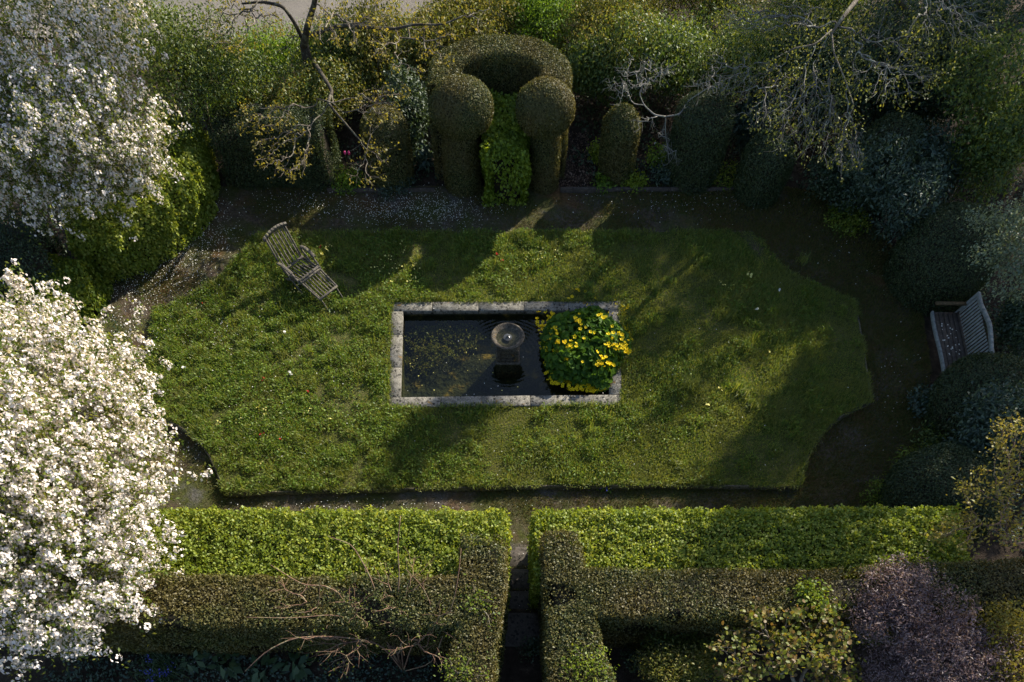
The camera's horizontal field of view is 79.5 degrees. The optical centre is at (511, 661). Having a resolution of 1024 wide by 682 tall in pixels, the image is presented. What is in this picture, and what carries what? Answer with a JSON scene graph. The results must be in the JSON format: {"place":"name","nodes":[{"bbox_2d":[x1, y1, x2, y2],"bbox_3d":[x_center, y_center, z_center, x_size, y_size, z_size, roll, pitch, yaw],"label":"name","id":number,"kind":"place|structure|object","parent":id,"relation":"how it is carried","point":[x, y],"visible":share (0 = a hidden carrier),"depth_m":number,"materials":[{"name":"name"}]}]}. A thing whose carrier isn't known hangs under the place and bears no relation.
{"place":"outdoors","nodes":[
{"label":"outdoors","id":0,"kind":"place"},
{"bbox_2d":[0,0,449,42],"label":"road","id":1,"kind":"structure","parent":0,"point":[297,8],"depth_m":16.13,"materials":[{"name":"grey asphalt"}]},
{"bbox_2d":[142,225,874,495],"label":"lawn","id":2,"kind":"structure","parent":0,"point":[346,402],"depth_m":12.67,"materials":[{"name":"green plant"}]},
{"bbox_2d":[262,222,343,311],"bbox_3d":[-4.367,-8.318,12.989,1.584,0.976,0.720,41,77,11],"label":"deck chair","id":3,"kind":"object","parent":2,"relation":"on","point":[317,268],"visible":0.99,"depth_m":13.07,"materials":[{"name":"grey wood"}]},
{"bbox_2d":[145,225,860,492],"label":"lawn weeds","id":4,"kind":"object","parent":2,"relation":"on","point":[345,362],"visible":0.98,"depth_m":12.68,"materials":[{"name":"green plant"}]},
{"bbox_2d":[388,301,620,407],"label":"stone pool","id":5,"kind":"structure","parent":2,"relation":"on","point":[452,380],"depth_m":13.30,"materials":[{"name":"grey stone"}]},
{"bbox_2d":[491,323,524,377],"bbox_3d":[-0.087,-6.509,12.971,0.690,0.918,0.690,0,73,0],"label":"fountain","id":6,"kind":"object","parent":5,"relation":"in","point":[507,339],"visible":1,"depth_m":12.64,"materials":[{"name":"stone"}]},
{"bbox_2d":[88,185,932,546],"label":"path","id":7,"kind":"structure","parent":0,"point":[360,215],"depth_m":13.49,"materials":[{"name":"grey gravel"}]},
{"bbox_2d":[98,185,920,681],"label":"fallen petals","id":8,"kind":"object","parent":7,"relation":"on","point":[290,299],"visible":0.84,"depth_m":13.80,"materials":[{"name":"white plant"}]},
{"bbox_2d":[99,182,930,550],"bbox_3d":[-0.223,-6.632,13.002,18.290,0.211,9.457,0,73,0],"label":"path moss","id":9,"kind":"object","parent":7,"relation":"on","point":[861,282],"visible":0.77,"depth_m":13.45,"materials":[{"name":"green plant"}]},
{"bbox_2d":[0,0,1023,681],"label":"ground","id":10,"kind":"structure","parent":0,"point":[516,666],"depth_m":13.00,"materials":[{"name":"soil"}]},
{"bbox_2d":[0,204,71,331],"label":"dark hedge","id":11,"kind":"object","parent":10,"relation":"on","point":[15,243],"visible":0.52,"depth_m":12.30,"materials":[{"name":"green plant"}]},
{"bbox_2d":[31,252,113,323],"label":"leafy hedge","id":12,"kind":"object","parent":10,"relation":"on","point":[88,285],"visible":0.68,"depth_m":12.63,"materials":[{"name":"green plant"}]},
{"bbox_2d":[0,0,200,249],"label":"blossom tree","id":13,"kind":"object","parent":10,"relation":"on","point":[47,124],"visible":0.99,"depth_m":10.90,"materials":[{"name":"grey plant"}]},
{"bbox_2d":[0,87,209,523],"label":"ground cover","id":14,"kind":"object","parent":10,"relation":"on","point":[109,197],"visible":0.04,"depth_m":13.95,"materials":[{"name":"green plant"}]},
{"bbox_2d":[0,258,220,681],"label":"blossom tree","id":15,"kind":"object","parent":10,"relation":"on","point":[58,500],"visible":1,"depth_m":8.46,"materials":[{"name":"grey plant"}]},
{"bbox_2d":[62,114,220,283],"bbox_3d":[-7.885,-10.126,13.496,2.005,1.261,4.648,26,75,8],"label":"curved hedge","id":16,"kind":"object","parent":10,"relation":"on","point":[162,233],"visible":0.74,"depth_m":13.17,"materials":[{"name":"green plant"}]},
{"bbox_2d":[125,645,190,681],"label":"bluebell clump","id":17,"kind":"object","parent":10,"relation":"on","point":[158,667],"visible":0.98,"depth_m":10.46,"materials":[{"name":"green plant"}]},
{"bbox_2d":[88,0,295,159],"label":"leafy shrub","id":18,"kind":"object","parent":10,"relation":"on","point":[208,71],"visible":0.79,"depth_m":13.10,"materials":[{"name":"green plant"}]},
{"bbox_2d":[177,645,211,674],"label":"hosta","id":19,"kind":"object","parent":10,"relation":"on","point":[198,656],"visible":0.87,"depth_m":10.52,"materials":[{"name":"green plant"}]},
{"bbox_2d":[206,650,242,680],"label":"hosta","id":20,"kind":"object","parent":10,"relation":"on","point":[235,667],"visible":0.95,"depth_m":10.51,"materials":[{"name":"green plant"}]},
{"bbox_2d":[40,652,441,681],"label":"ground cover","id":21,"kind":"object","parent":10,"relation":"on","point":[200,675],"visible":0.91,"depth_m":10.52,"materials":[{"name":"green plant"}]},
{"bbox_2d":[188,16,299,124],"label":"shrub","id":22,"kind":"object","parent":10,"relation":"on","point":[275,42],"visible":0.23,"depth_m":14.39,"materials":[{"name":"green plant"}]},
{"bbox_2d":[214,80,280,118],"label":"shrub","id":23,"kind":"object","parent":10,"relation":"on","point":[250,100],"visible":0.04,"depth_m":13.66,"materials":[{"name":"green plant"}]},
{"bbox_2d":[11,532,509,681],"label":"yew hedge","id":24,"kind":"object","parent":10,"relation":"on","point":[207,616],"visible":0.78,"depth_m":9.51,"materials":[{"name":"green plant"}]},
{"bbox_2d":[433,642,494,681],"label":"climber sprig","id":25,"kind":"object","parent":24,"relation":"on","point":[464,669],"visible":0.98,"depth_m":9.08,"materials":[{"name":"green plant"}]},
{"bbox_2d":[443,573,499,637],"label":"climber sprig","id":26,"kind":"object","parent":24,"relation":"on","point":[478,600],"visible":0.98,"depth_m":9.38,"materials":[{"name":"green plant"}]},
{"bbox_2d":[245,653,284,681],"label":"hosta","id":27,"kind":"object","parent":10,"relation":"on","point":[253,677],"visible":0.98,"depth_m":10.49,"materials":[{"name":"green plant"}]},
{"bbox_2d":[18,503,512,610],"bbox_3d":[-4.013,-1.701,10.729,8.068,1.808,1.570,0,73,0],"label":"hornbeam hedge","id":28,"kind":"object","parent":10,"relation":"on","point":[253,541],"visible":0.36,"depth_m":10.06,"materials":[{"name":"green plant"}]},
{"bbox_2d":[207,102,344,191],"bbox_3d":[-5.310,-11.646,13.855,2.724,1.419,1.270,0,73,0],"label":"clipped yew","id":29,"kind":"object","parent":10,"relation":"on","point":[239,157],"visible":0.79,"depth_m":13.59,"materials":[{"name":"green plant"}]},
{"bbox_2d":[282,650,318,681],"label":"hosta","id":30,"kind":"object","parent":10,"relation":"on","point":[297,674],"visible":0.97,"depth_m":10.50,"materials":[{"name":"green plant"}]},
{"bbox_2d":[246,51,369,139],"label":"shrub","id":31,"kind":"object","parent":10,"relation":"on","point":[303,100],"visible":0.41,"depth_m":13.73,"materials":[{"name":"green plant"}]},
{"bbox_2d":[269,42,380,125],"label":"shrub","id":32,"kind":"object","parent":10,"relation":"on","point":[305,78],"visible":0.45,"depth_m":13.88,"materials":[{"name":"green plant"}]},
{"bbox_2d":[199,0,501,187],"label":"maple tree","id":33,"kind":"object","parent":10,"relation":"on","point":[305,35],"visible":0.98,"depth_m":12.72,"materials":[{"name":"green plant"}]},
{"bbox_2d":[331,163,369,195],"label":"leafy plant","id":34,"kind":"object","parent":10,"relation":"on","point":[345,179],"visible":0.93,"depth_m":14.20,"materials":[{"name":"green plant"}]},
{"bbox_2d":[245,516,469,679],"bbox_3d":[-2.341,-0.753,9.760,3.418,2.116,2.302,0,73,0],"label":"rose bush","id":35,"kind":"object","parent":10,"relation":"on","point":[401,666],"visible":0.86,"depth_m":9.38,"materials":[{"name":"brown plant"}]},
{"bbox_2d":[286,4,432,109],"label":"shrub","id":36,"kind":"object","parent":10,"relation":"on","point":[328,47],"visible":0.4,"depth_m":14.12,"materials":[{"name":"green plant"}]},
{"bbox_2d":[327,187,434,192],"bbox_3d":[-3.030,-10.906,14.293,2.488,0.184,0.050,0,73,0],"label":"bed edging","id":37,"kind":"object","parent":10,"relation":"on","point":[372,190],"visible":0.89,"depth_m":14.23,"materials":[{"name":"grey stone"}]},
{"bbox_2d":[359,104,414,194],"bbox_3d":[-2.786,-11.508,13.785,1.117,1.463,1.111,0,73,0],"label":"clipped yew","id":38,"kind":"object","parent":10,"relation":"on","point":[397,167],"visible":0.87,"depth_m":13.49,"materials":[{"name":"green plant"}]},
{"bbox_2d":[313,0,472,94],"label":"shrub","id":39,"kind":"object","parent":10,"relation":"on","point":[432,16],"visible":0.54,"depth_m":13.98,"materials":[{"name":"green plant"}]},
{"bbox_2d":[369,173,418,201],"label":"leafy plant","id":40,"kind":"object","parent":10,"relation":"on","point":[386,191],"visible":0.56,"depth_m":14.15,"materials":[{"name":"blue plant"}]},
{"bbox_2d":[375,54,430,151],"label":"shrub","id":41,"kind":"object","parent":10,"relation":"on","point":[415,113],"visible":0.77,"depth_m":13.71,"materials":[{"name":"green plant"}]},
{"bbox_2d":[407,132,434,172],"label":"leafy plant","id":42,"kind":"object","parent":10,"relation":"on","point":[422,153],"visible":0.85,"depth_m":14.28,"materials":[{"name":"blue plant"}]},
{"bbox_2d":[423,0,529,50],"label":"shrub","id":43,"kind":"object","parent":10,"relation":"on","point":[486,18],"visible":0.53,"depth_m":14.07,"materials":[{"name":"green plant"}]},
{"bbox_2d":[426,33,575,197],"bbox_3d":[-0.236,-11.943,13.539,3.161,2.180,2.438,0,73,0],"label":"yew topiary","id":44,"kind":"object","parent":10,"relation":"on","point":[460,102],"visible":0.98,"depth_m":12.88,"materials":[{"name":"green plant"}]},
{"bbox_2d":[478,87,531,207],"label":"hornbeam block","id":45,"kind":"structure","parent":10,"relation":"on","point":[504,145],"depth_m":13.35,"materials":[{"name":"green plant"}]},
{"bbox_2d":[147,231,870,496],"bbox_3d":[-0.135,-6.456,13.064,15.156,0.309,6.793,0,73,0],"label":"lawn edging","id":46,"kind":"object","parent":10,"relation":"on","point":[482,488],"visible":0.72,"depth_m":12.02,"materials":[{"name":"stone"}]},
{"bbox_2d":[177,11,846,182],"bbox_3d":[0.166,-14.074,15.183,17.036,0.339,6.126,0,73,0],"label":"ground cover","id":47,"kind":"object","parent":10,"relation":"on","point":[730,144],"visible":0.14,"depth_m":14.82,"materials":[{"name":"green plant"}]},
{"bbox_2d":[499,547,540,646],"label":"stone steps","id":48,"kind":"structure","parent":10,"relation":"on","point":[520,626],"depth_m":11.07,"materials":[{"name":"grey stone"}]},
{"bbox_2d":[515,635,540,663],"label":"leafy plant","id":49,"kind":"object","parent":10,"relation":"on","point":[534,648],"visible":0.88,"depth_m":10.54,"materials":[{"name":"green plant"}]},
{"bbox_2d":[493,0,584,53],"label":"shrub","id":50,"kind":"object","parent":10,"relation":"on","point":[536,9],"visible":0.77,"depth_m":14.23,"materials":[{"name":"green plant"}]},
{"bbox_2d":[554,131,598,187],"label":"dry leaf litter","id":51,"kind":"object","parent":10,"relation":"on","point":[583,171],"visible":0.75,"depth_m":14.53,"materials":[{"name":"brown plant"}]},
{"bbox_2d":[535,0,666,81],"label":"shrub","id":52,"kind":"object","parent":10,"relation":"on","point":[596,11],"visible":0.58,"depth_m":13.88,"materials":[{"name":"green plant"}]},
{"bbox_2d":[590,168,616,194],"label":"leafy plant","id":53,"kind":"object","parent":10,"relation":"on","point":[600,183],"visible":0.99,"depth_m":14.17,"materials":[{"name":"green plant"}]},
{"bbox_2d":[560,21,655,109],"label":"shrub","id":54,"kind":"object","parent":10,"relation":"on","point":[580,68],"visible":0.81,"depth_m":13.83,"materials":[{"name":"green plant"}]},
{"bbox_2d":[597,102,642,186],"bbox_3d":[2.402,-11.608,13.804,0.924,1.482,0.933,0,73,0],"label":"clipped yew","id":55,"kind":"object","parent":10,"relation":"on","point":[618,146],"visible":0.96,"depth_m":13.55,"materials":[{"name":"green plant"}]},
{"bbox_2d":[619,168,648,194],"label":"leafy plant","id":56,"kind":"object","parent":10,"relation":"on","point":[632,183],"visible":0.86,"depth_m":14.20,"materials":[{"name":"green plant"}]},
{"bbox_2d":[619,637,666,675],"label":"leafy plant","id":57,"kind":"object","parent":10,"relation":"on","point":[633,658],"visible":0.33,"depth_m":10.49,"materials":[{"name":"green plant"}]},
{"bbox_2d":[560,187,737,193],"bbox_3d":[3.673,-10.931,14.301,5.103,0.184,0.050,0,73,0],"label":"bed edging","id":58,"kind":"object","parent":10,"relation":"on","point":[579,190],"visible":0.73,"depth_m":14.24,"materials":[{"name":"grey stone"}]},
{"bbox_2d":[642,138,668,171],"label":"leafy plant","id":59,"kind":"object","parent":10,"relation":"on","point":[662,153],"visible":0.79,"depth_m":14.30,"materials":[{"name":"green plant"}]},
{"bbox_2d":[647,160,675,187],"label":"leafy plant","id":60,"kind":"object","parent":10,"relation":"on","point":[663,178],"visible":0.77,"depth_m":14.19,"materials":[{"name":"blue plant"}]},
{"bbox_2d":[602,50,744,170],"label":"bare shrub","id":61,"kind":"object","parent":10,"relation":"on","point":[708,86],"visible":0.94,"depth_m":12.96,"materials":[{"name":"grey plant"}]},
{"bbox_2d":[626,637,723,681],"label":"shrub","id":62,"kind":"object","parent":10,"relation":"on","point":[670,668],"visible":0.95,"depth_m":9.75,"materials":[{"name":"green plant"}]},
{"bbox_2d":[595,0,760,106],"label":"shrub","id":63,"kind":"object","parent":10,"relation":"on","point":[671,31],"visible":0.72,"depth_m":13.59,"materials":[{"name":"green plant"}]},
{"bbox_2d":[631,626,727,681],"bbox_3d":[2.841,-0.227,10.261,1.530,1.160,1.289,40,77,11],"label":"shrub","id":64,"kind":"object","parent":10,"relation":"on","point":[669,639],"visible":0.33,"depth_m":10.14,"materials":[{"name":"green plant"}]},
{"bbox_2d":[664,88,735,195],"bbox_3d":[4.156,-11.597,13.691,1.363,1.703,1.380,0,73,0],"label":"clipped yew","id":65,"kind":"object","parent":10,"relation":"on","point":[700,137],"visible":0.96,"depth_m":13.29,"materials":[{"name":"green plant"}]},
{"bbox_2d":[644,0,765,22],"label":"shrub","id":66,"kind":"object","parent":10,"relation":"on","point":[686,3],"visible":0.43,"depth_m":14.51,"materials":[{"name":"green plant"}]},
{"bbox_2d":[649,3,797,105],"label":"shrub","id":67,"kind":"object","parent":10,"relation":"on","point":[759,50],"visible":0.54,"depth_m":13.52,"materials":[{"name":"green plant"}]},
{"bbox_2d":[708,158,738,191],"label":"leafy plant","id":68,"kind":"object","parent":10,"relation":"on","point":[731,179],"visible":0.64,"depth_m":14.22,"materials":[{"name":"green plant"}]},
{"bbox_2d":[526,502,974,611],"bbox_3d":[3.901,-1.743,10.771,7.296,1.767,1.598,0,73,0],"label":"hornbeam hedge","id":69,"kind":"object","parent":10,"relation":"on","point":[812,538],"visible":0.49,"depth_m":10.10,"materials":[{"name":"green plant"}]},
{"bbox_2d":[729,83,787,155],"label":"shrub","id":70,"kind":"object","parent":10,"relation":"on","point":[741,126],"visible":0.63,"depth_m":13.85,"materials":[{"name":"green plant"}]},
{"bbox_2d":[732,128,795,210],"bbox_3d":[5.644,-11.032,13.727,1.217,1.296,1.222,0,73,0],"label":"clipped yew","id":71,"kind":"object","parent":10,"relation":"on","point":[758,180],"visible":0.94,"depth_m":13.47,"materials":[{"name":"green plant"}]},
{"bbox_2d":[537,528,1023,681],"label":"yew hedge","id":72,"kind":"object","parent":10,"relation":"on","point":[615,607],"visible":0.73,"depth_m":9.53,"materials":[{"name":"green plant"}]},
{"bbox_2d":[557,632,619,681],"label":"climber sprig","id":73,"kind":"object","parent":72,"relation":"on","point":[592,664],"visible":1,"depth_m":9.09,"materials":[{"name":"green plant"}]},
{"bbox_2d":[704,596,866,681],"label":"round leaved shrub","id":74,"kind":"object","parent":10,"relation":"on","point":[828,655],"visible":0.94,"depth_m":9.13,"materials":[{"name":"green plant"}]},
{"bbox_2d":[785,574,846,624],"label":"shrub","id":75,"kind":"object","parent":10,"relation":"on","point":[810,596],"visible":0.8,"depth_m":9.33,"materials":[{"name":"green plant"}]},
{"bbox_2d":[747,0,885,46],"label":"shrub","id":76,"kind":"object","parent":10,"relation":"on","point":[815,4],"visible":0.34,"depth_m":13.98,"materials":[{"name":"green plant"}]},
{"bbox_2d":[761,11,884,147],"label":"shrub","id":77,"kind":"object","parent":10,"relation":"on","point":[823,64],"visible":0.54,"depth_m":13.29,"materials":[{"name":"green plant"}]},
{"bbox_2d":[823,198,873,239],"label":"leafy plant","id":78,"kind":"object","parent":10,"relation":"on","point":[855,220],"visible":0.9,"depth_m":13.81,"materials":[{"name":"green plant"}]},
{"bbox_2d":[796,125,924,218],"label":"shrub","id":79,"kind":"object","parent":10,"relation":"on","point":[829,174],"visible":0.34,"depth_m":13.60,"materials":[{"name":"green plant"}]},
{"bbox_2d":[701,0,1022,184],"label":"drooping tree","id":80,"kind":"object","parent":10,"relation":"on","point":[831,35],"visible":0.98,"depth_m":11.86,"materials":[{"name":"green plant"}]},
{"bbox_2d":[859,474,889,509],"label":"leafy plant","id":81,"kind":"object","parent":10,"relation":"on","point":[875,487],"visible":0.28,"depth_m":11.85,"materials":[{"name":"green plant"}]},
{"bbox_2d":[843,110,926,219],"bbox_3d":[8.138,-10.927,13.462,1.487,1.739,1.478,0,73,0],"label":"clipped yew","id":82,"kind":"object","parent":10,"relation":"on","point":[903,125],"visible":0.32,"depth_m":12.87,"materials":[{"name":"green plant"}]},
{"bbox_2d":[824,116,968,244],"bbox_3d":[8.350,-10.338,13.083,2.975,2.115,3.168,0,73,0],"label":"shrub","id":83,"kind":"object","parent":10,"relation":"on","point":[933,177],"visible":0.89,"depth_m":12.69,"materials":[{"name":"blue plant"}]},
{"bbox_2d":[848,54,950,134],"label":"shrub","id":84,"kind":"object","parent":10,"relation":"on","point":[886,108],"visible":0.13,"depth_m":13.98,"materials":[{"name":"green plant"}]},
{"bbox_2d":[798,134,1023,551],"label":"ground cover","id":85,"kind":"object","parent":10,"relation":"on","point":[1003,350],"visible":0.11,"depth_m":13.31,"materials":[{"name":"green plant"}]},
{"bbox_2d":[906,381,934,421],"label":"leafy plant","id":86,"kind":"object","parent":10,"relation":"on","point":[916,395],"visible":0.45,"depth_m":12.48,"materials":[{"name":"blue plant"}]},
{"bbox_2d":[833,0,1013,113],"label":"shrub","id":87,"kind":"object","parent":10,"relation":"on","point":[895,31],"visible":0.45,"depth_m":13.00,"materials":[{"name":"green plant"}]},
{"bbox_2d":[910,414,951,452],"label":"leafy plant","id":88,"kind":"object","parent":10,"relation":"on","point":[935,440],"visible":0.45,"depth_m":12.18,"materials":[{"name":"green plant"}]},
{"bbox_2d":[843,550,1023,681],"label":"purple maple","id":89,"kind":"object","parent":10,"relation":"on","point":[924,631],"visible":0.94,"depth_m":9.02,"materials":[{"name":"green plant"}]},
{"bbox_2d":[874,442,1009,554],"bbox_3d":[7.991,-3.098,11.346,2.096,1.367,2.112,0,73,0],"label":"clipped yew","id":90,"kind":"object","parent":10,"relation":"on","point":[926,479],"visible":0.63,"depth_m":10.96,"materials":[{"name":"green plant"}]},
{"bbox_2d":[883,200,1002,315],"bbox_3d":[9.095,-8.549,12.833,2.082,1.586,2.035,0,73,0],"label":"clipped yew","id":91,"kind":"object","parent":10,"relation":"on","point":[928,269],"visible":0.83,"depth_m":12.54,"materials":[{"name":"green plant"}]},
{"bbox_2d":[930,291,993,377],"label":"garden bench","id":92,"kind":"object","parent":10,"relation":"on","point":[954,321],"visible":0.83,"depth_m":12.53,"materials":[{"name":"grey wood"}]},
{"bbox_2d":[903,0,1023,134],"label":"shrub","id":93,"kind":"object","parent":10,"relation":"on","point":[940,104],"visible":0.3,"depth_m":13.22,"materials":[{"name":"green plant"}]},
{"bbox_2d":[920,407,1023,557],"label":"twiggy tree","id":94,"kind":"object","parent":10,"relation":"on","point":[943,532],"visible":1,"depth_m":9.00,"materials":[{"name":"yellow plant"}]},
{"bbox_2d":[922,351,1023,452],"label":"clipped yew","id":95,"kind":"object","parent":10,"relation":"on","point":[949,393],"visible":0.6,"depth_m":11.79,"materials":[{"name":"green plant"}]},
{"bbox_2d":[924,14,1023,206],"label":"shrub","id":96,"kind":"object","parent":10,"relation":"on","point":[997,150],"visible":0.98,"depth_m":12.42,"materials":[{"name":"green plant"}]},
{"bbox_2d":[938,373,1023,478],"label":"shrub","id":97,"kind":"object","parent":10,"relation":"on","point":[992,404],"visible":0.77,"depth_m":11.04,"materials":[{"name":"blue plant"}]},
{"bbox_2d":[957,191,1023,305],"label":"silver tree","id":98,"kind":"object","parent":10,"relation":"on","point":[1010,247],"visible":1,"depth_m":11.07,"materials":[{"name":"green plant"}]},
{"bbox_2d":[964,594,1023,681],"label":"yellow shrub","id":99,"kind":"object","parent":10,"relation":"on","point":[1008,616],"visible":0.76,"depth_m":8.98,"materials":[{"name":"green plant"}]},
{"bbox_2d":[986,279,1023,358],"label":"shrub","id":100,"kind":"object","parent":10,"relation":"on","point":[1011,323],"visible":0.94,"depth_m":12.28,"materials":[{"name":"green plant"}]},
{"label":"water","id":101,"kind":"structure","parent":0,"visible":0},
{"bbox_2d":[404,321,485,375],"bbox_3d":[-1.582,-6.958,13.399,1.914,0.463,1.377,-26,75,-8],"label":"pond algae","id":102,"kind":"object","parent":101,"relation":"on","point":[427,351],"visible":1,"depth_m":13.34,"materials":[{"name":"green plant"}]},
{"bbox_2d":[535,288,633,392],"bbox_3d":[1.537,-6.895,12.763,2.096,0.760,2.765,0,73,0],"label":"marsh marigold","id":103,"kind":"object","parent":101,"relation":"on","point":[566,336],"visible":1,"depth_m":12.56,"materials":[{"name":"green plant"}]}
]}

